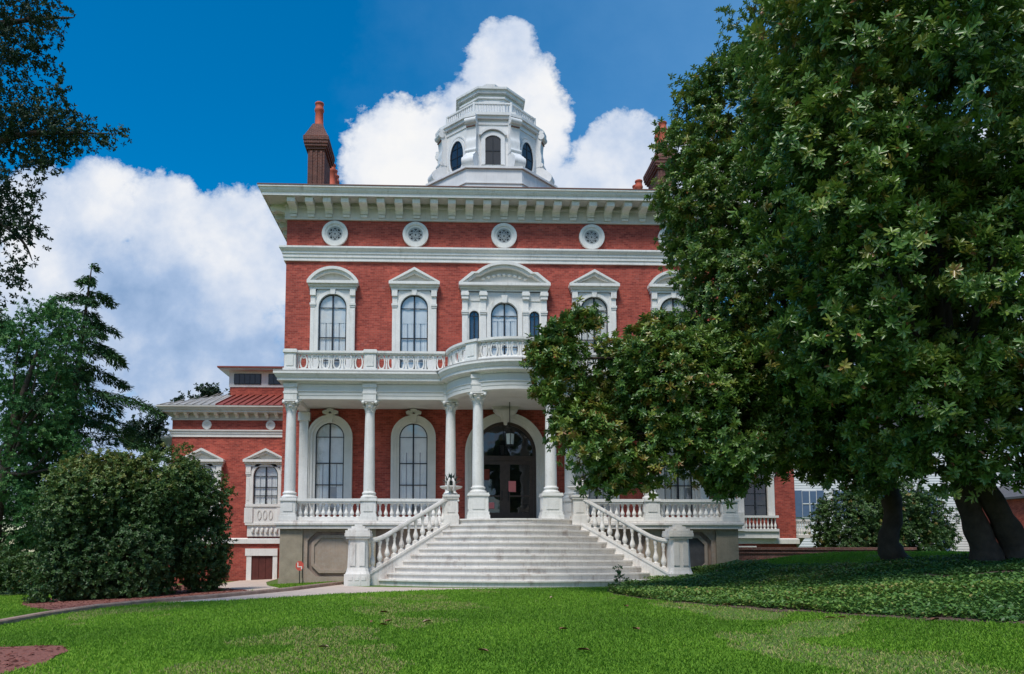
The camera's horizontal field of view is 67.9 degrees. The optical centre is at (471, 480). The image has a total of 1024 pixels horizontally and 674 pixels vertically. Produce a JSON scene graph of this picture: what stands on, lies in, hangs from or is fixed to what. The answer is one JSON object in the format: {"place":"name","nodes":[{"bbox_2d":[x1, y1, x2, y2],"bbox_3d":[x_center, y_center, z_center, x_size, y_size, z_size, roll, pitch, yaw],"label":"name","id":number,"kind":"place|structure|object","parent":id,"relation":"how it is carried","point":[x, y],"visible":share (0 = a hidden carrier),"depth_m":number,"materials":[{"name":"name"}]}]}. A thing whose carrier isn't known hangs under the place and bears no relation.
{"place":"outdoors","nodes":[
{"label":"outdoors","id":0,"kind":"place"},
{"bbox_2d":[220,579,277,590],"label":"garden path","id":1,"kind":"structure","parent":0,"point":[248,585],"depth_m":32.74,"materials":[{"name":"concrete"}]},
{"bbox_2d":[166,584,510,602],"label":"path","id":2,"kind":"structure","parent":0,"point":[342,588],"depth_m":24.05,"materials":[{"name":"concrete"}]},
{"bbox_2d":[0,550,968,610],"bbox_3d":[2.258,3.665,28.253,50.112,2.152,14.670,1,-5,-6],"label":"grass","id":3,"kind":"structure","parent":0,"point":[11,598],"depth_m":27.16,"materials":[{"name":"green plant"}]},
{"bbox_2d":[0,551,1023,673],"bbox_3d":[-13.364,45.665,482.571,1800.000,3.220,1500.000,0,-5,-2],"label":"ground","id":4,"kind":"structure","parent":0,"point":[730,609],"depth_m":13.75,"materials":[{"name":"green plant"}]},
{"bbox_2d":[0,542,55,594],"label":"dark shrub","id":5,"kind":"object","parent":4,"relation":"on","point":[15,572],"visible":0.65,"depth_m":32.12,"materials":[{"name":"green plant"}]},
{"bbox_2d":[0,645,67,673],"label":"mulch corner","id":6,"kind":"object","parent":4,"relation":"on","point":[38,656],"visible":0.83,"depth_m":11.87,"materials":[{"name":"brown wood"}]},
{"bbox_2d":[0,585,249,673],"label":"mulch chips","id":7,"kind":"object","parent":6,"relation":"on","point":[42,646],"visible":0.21,"depth_m":22.13,"materials":[{"name":"brown wood"}]},
{"bbox_2d":[0,292,98,558],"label":"broadleaf tree","id":8,"kind":"object","parent":4,"relation":"on","point":[14,438],"visible":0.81,"depth_m":36.27,"materials":[{"name":"green plant"}]},
{"bbox_2d":[0,0,131,329],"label":"oak tree","id":9,"kind":"object","parent":4,"relation":"on","point":[52,123],"visible":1,"depth_m":16.24,"materials":[{"name":"green plant"}]},
{"bbox_2d":[0,263,169,559],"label":"conifer","id":10,"kind":"object","parent":4,"relation":"on","point":[97,420],"visible":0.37,"depth_m":40.48,"materials":[{"name":"green plant"}]},
{"bbox_2d":[22,583,247,609],"bbox_3d":[-12.642,4.228,28.872,7.412,0.380,17.323,2,-6,-24],"label":"mulch bed","id":11,"kind":"object","parent":4,"relation":"on","point":[58,604],"visible":0.22,"depth_m":24.29,"materials":[{"name":"brown wood"}]},
{"bbox_2d":[21,442,238,602],"bbox_3d":[-11.804,1.673,26.709,6.553,6.262,4.997,0,-5,-2],"label":"camellia bush","id":12,"kind":"object","parent":11,"relation":"on","point":[89,545],"visible":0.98,"depth_m":25.57,"materials":[{"name":"green plant"}]},
{"bbox_2d":[118,410,169,534],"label":"distant tree","id":13,"kind":"object","parent":4,"relation":"on","point":[153,433],"visible":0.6,"depth_m":59.06,"materials":[{"name":"green plant"}]},
{"bbox_2d":[0,581,343,624],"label":"kerb","id":14,"kind":"structure","parent":4,"relation":"on","point":[9,620],"depth_m":22.03,"materials":[{"name":"concrete"}]},
{"bbox_2d":[169,382,229,402],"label":"distant tree","id":15,"kind":"object","parent":4,"relation":"on","point":[209,390],"visible":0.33,"depth_m":59.67,"materials":[{"name":"green plant"}]},
{"bbox_2d":[296,561,303,583],"bbox_3d":[-6.733,3.688,29.737,0.305,1.065,0.060,0,-5,-2],"label":"lawn sign","id":16,"kind":"object","parent":4,"relation":"on","point":[299,566],"visible":0.87,"depth_m":29.74,"materials":[{"name":"red metal"}]},
{"bbox_2d":[155,84,812,583],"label":"mansion","id":17,"kind":"structure","parent":4,"relation":"on","point":[385,394],"depth_m":35.55,"materials":[{"name":"red brick"}]},
{"bbox_2d":[185,448,225,531],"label":"wing window","id":18,"kind":"structure","parent":17,"relation":"in","point":[212,461],"depth_m":40.42,"materials":[{"name":"white paint"}]},
{"bbox_2d":[245,549,277,579],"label":"cellar door","id":19,"kind":"structure","parent":17,"relation":"in","point":[261,564],"depth_m":40.22,"materials":[{"name":"brown paint"}]},
{"bbox_2d":[243,448,281,536],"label":"wing window","id":20,"kind":"structure","parent":17,"relation":"in","point":[263,467],"depth_m":40.46,"materials":[{"name":"white paint"}]},
{"bbox_2d":[307,408,352,516],"bbox_3d":[-6.495,-0.798,34.754,2.060,5.090,0.330,0,-5,-2],"label":"lower window","id":21,"kind":"structure","parent":17,"relation":"in","point":[330,438],"depth_m":34.82,"materials":[{"name":"beige paint"}]},
{"bbox_2d":[307,266,358,368],"bbox_3d":[-6.463,-7.266,35.298,2.380,5.470,0.420,0,-5,-2],"label":"upper window","id":22,"kind":"structure","parent":17,"relation":"in","point":[332,308],"depth_m":35.40,"materials":[{"name":"white paint"}]},
{"bbox_2d":[322,221,347,245],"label":"roundel window","id":23,"kind":"structure","parent":17,"relation":"in","point":[334,233],"depth_m":35.81,"materials":[{"name":"white paint"}]},
{"bbox_2d":[390,408,435,516],"bbox_3d":[-2.667,-0.787,34.881,2.060,5.090,0.330,0,-5,-2],"label":"lower window","id":24,"kind":"structure","parent":17,"relation":"in","point":[413,438],"depth_m":34.95,"materials":[{"name":"beige paint"}]},
{"bbox_2d":[389,267,439,368],"bbox_3d":[-2.665,-7.254,35.424,2.380,5.470,0.420,0,-5,-2],"label":"upper window","id":25,"kind":"structure","parent":17,"relation":"in","point":[414,292],"depth_m":35.52,"materials":[{"name":"white paint"}]},
{"bbox_2d":[403,222,427,246],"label":"roundel window","id":26,"kind":"structure","parent":17,"relation":"in","point":[415,234],"depth_m":35.94,"materials":[{"name":"white paint"}]},
{"bbox_2d":[491,223,516,247],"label":"roundel window","id":27,"kind":"structure","parent":17,"relation":"in","point":[503,235],"depth_m":36.08,"materials":[{"name":"white paint"}]},
{"bbox_2d":[459,261,550,358],"bbox_3d":[1.564,-7.365,35.535,4.300,5.810,0.500,0,-5,-2],"label":"center window","id":28,"kind":"structure","parent":17,"relation":"in","point":[502,298],"depth_m":35.65,"materials":[{"name":"white paint"}]},
{"bbox_2d":[465,414,544,518],"bbox_3d":[1.562,-0.592,34.979,3.700,5.120,0.380,0,-5,-2],"label":"front door","id":29,"kind":"structure","parent":17,"relation":"in","point":[514,476],"depth_m":35.02,"materials":[{"name":"black paint"}]},
{"bbox_2d":[505,402,514,445],"bbox_3d":[1.699,-2.510,33.440,0.434,1.960,0.500,0,-5,-2],"label":"hanging lantern","id":30,"kind":"object","parent":17,"relation":"hanging from","point":[509,436],"visible":1,"depth_m":33.25,"materials":[{"name":"black metal"}]},
{"bbox_2d":[579,224,604,248],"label":"roundel window","id":31,"kind":"structure","parent":17,"relation":"in","point":[591,236],"depth_m":36.21,"materials":[{"name":"white paint"}]},
{"bbox_2d":[568,269,619,369],"bbox_3d":[5.810,-7.229,35.704,2.380,5.470,0.420,0,-5,-2],"label":"upper window","id":32,"kind":"structure","parent":17,"relation":"in","point":[593,286],"depth_m":35.81,"materials":[{"name":"white paint"}]},
{"bbox_2d":[575,452,619,516],"bbox_3d":[5.807,-0.608,35.197,2.060,4.790,0.230,0,-5,-2],"label":"lower window","id":33,"kind":"structure","parent":17,"relation":"in","point":[590,495],"depth_m":35.13,"materials":[{"name":"beige paint"}]},
{"bbox_2d":[658,227,672,248],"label":"roundel window","id":34,"kind":"structure","parent":17,"relation":"in","point":[659,241],"depth_m":36.30,"materials":[{"name":"white paint"}]},
{"bbox_2d":[647,270,687,315],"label":"upper window","id":35,"kind":"structure","parent":17,"relation":"in","point":[662,295],"depth_m":35.95,"materials":[{"name":"white paint"}]},
{"bbox_2d":[656,448,699,516],"bbox_3d":[9.615,-0.596,35.322,2.060,4.790,0.230,0,-5,-2],"label":"lower window","id":36,"kind":"structure","parent":17,"relation":"in","point":[681,489],"depth_m":35.26,"materials":[{"name":"beige paint"}]},
{"bbox_2d":[736,467,774,514],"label":"wing window","id":37,"kind":"structure","parent":17,"relation":"in","point":[761,501],"depth_m":41.38,"materials":[{"name":"white paint"}]},
{"bbox_2d":[344,494,693,586],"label":"front steps","id":38,"kind":"structure","parent":4,"relation":"on","point":[574,550],"depth_m":28.01,"materials":[{"name":"white stone"}]},
{"bbox_2d":[440,473,461,493],"bbox_3d":[-0.803,0.115,29.860,0.909,0.904,0.934,0,-5,-2],"label":"planter urn","id":39,"kind":"object","parent":38,"relation":"on","point":[451,486],"visible":0.98,"depth_m":29.62,"materials":[{"name":"white stone"}]},
{"bbox_2d":[567,475,584,494],"bbox_3d":[4.244,0.139,30.048,0.900,0.890,0.899,5,-7,-44],"label":"planter urn","id":40,"kind":"object","parent":38,"relation":"on","point":[573,487],"visible":0.4,"depth_m":29.86,"materials":[{"name":"white stone"}]},
{"bbox_2d":[607,565,1023,623],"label":"ivy bed soil","id":41,"kind":"structure","parent":4,"relation":"on","point":[941,617],"depth_m":16.14,"materials":[{"name":"brown soil"}]},
{"bbox_2d":[612,564,630,583],"bbox_3d":[5.090,3.267,25.785,0.613,0.869,0.412,5,-7,-43],"label":"sapling","id":42,"kind":"object","parent":41,"relation":"on","point":[618,571],"visible":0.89,"depth_m":25.69,"materials":[{"name":"green plant"}]},
{"bbox_2d":[518,0,1002,560],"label":"magnolia tree","id":43,"kind":"object","parent":41,"relation":"on","point":[692,386],"visible":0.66,"depth_m":21.93,"materials":[{"name":"green plant"}]},
{"bbox_2d":[606,552,1023,621],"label":"ivy","id":44,"kind":"object","parent":41,"relation":"on","point":[910,584],"visible":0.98,"depth_m":18.48,"materials":[{"name":"green plant"}]},
{"bbox_2d":[712,0,1023,561],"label":"magnolia tree","id":45,"kind":"object","parent":41,"relation":"on","point":[950,201],"visible":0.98,"depth_m":17.49,"materials":[{"name":"green plant"}]},
{"bbox_2d":[739,547,916,560],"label":"garden wall","id":46,"kind":"structure","parent":4,"relation":"on","point":[752,553],"depth_m":37.33,"materials":[{"name":"brick"}]},
{"bbox_2d":[802,477,962,551],"bbox_3d":[21.396,2.164,39.581,8.210,6.198,4.463,0,-5,-2],"label":"camellia bush","id":47,"kind":"object","parent":4,"relation":"on","point":[918,525],"visible":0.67,"depth_m":38.53,"materials":[{"name":"green plant"}]},
{"bbox_2d":[794,397,1016,550],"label":"white house","id":48,"kind":"structure","parent":4,"relation":"on","point":[806,496],"depth_m":59.97,"materials":[{"name":"stone"}]},
{"bbox_2d":[795,490,823,517],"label":"window","id":49,"kind":"structure","parent":48,"relation":"in","point":[804,499],"depth_m":59.73,"materials":[{"name":"blue glass"}]},
{"bbox_2d":[833,490,856,517],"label":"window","id":50,"kind":"structure","parent":48,"relation":"in","point":[839,491],"depth_m":59.83,"materials":[{"name":"blue glass"}]},
{"bbox_2d":[982,481,1023,541],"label":"brick house","id":51,"kind":"structure","parent":4,"relation":"on","point":[1015,500],"depth_m":55.60,"materials":[{"name":"brick"}]},
{"bbox_2d":[0,0,1023,551],"label":"sky","id":52,"kind":"structure","parent":0,"point":[216,99],"materials":[{"name":"blue"}]}
]}

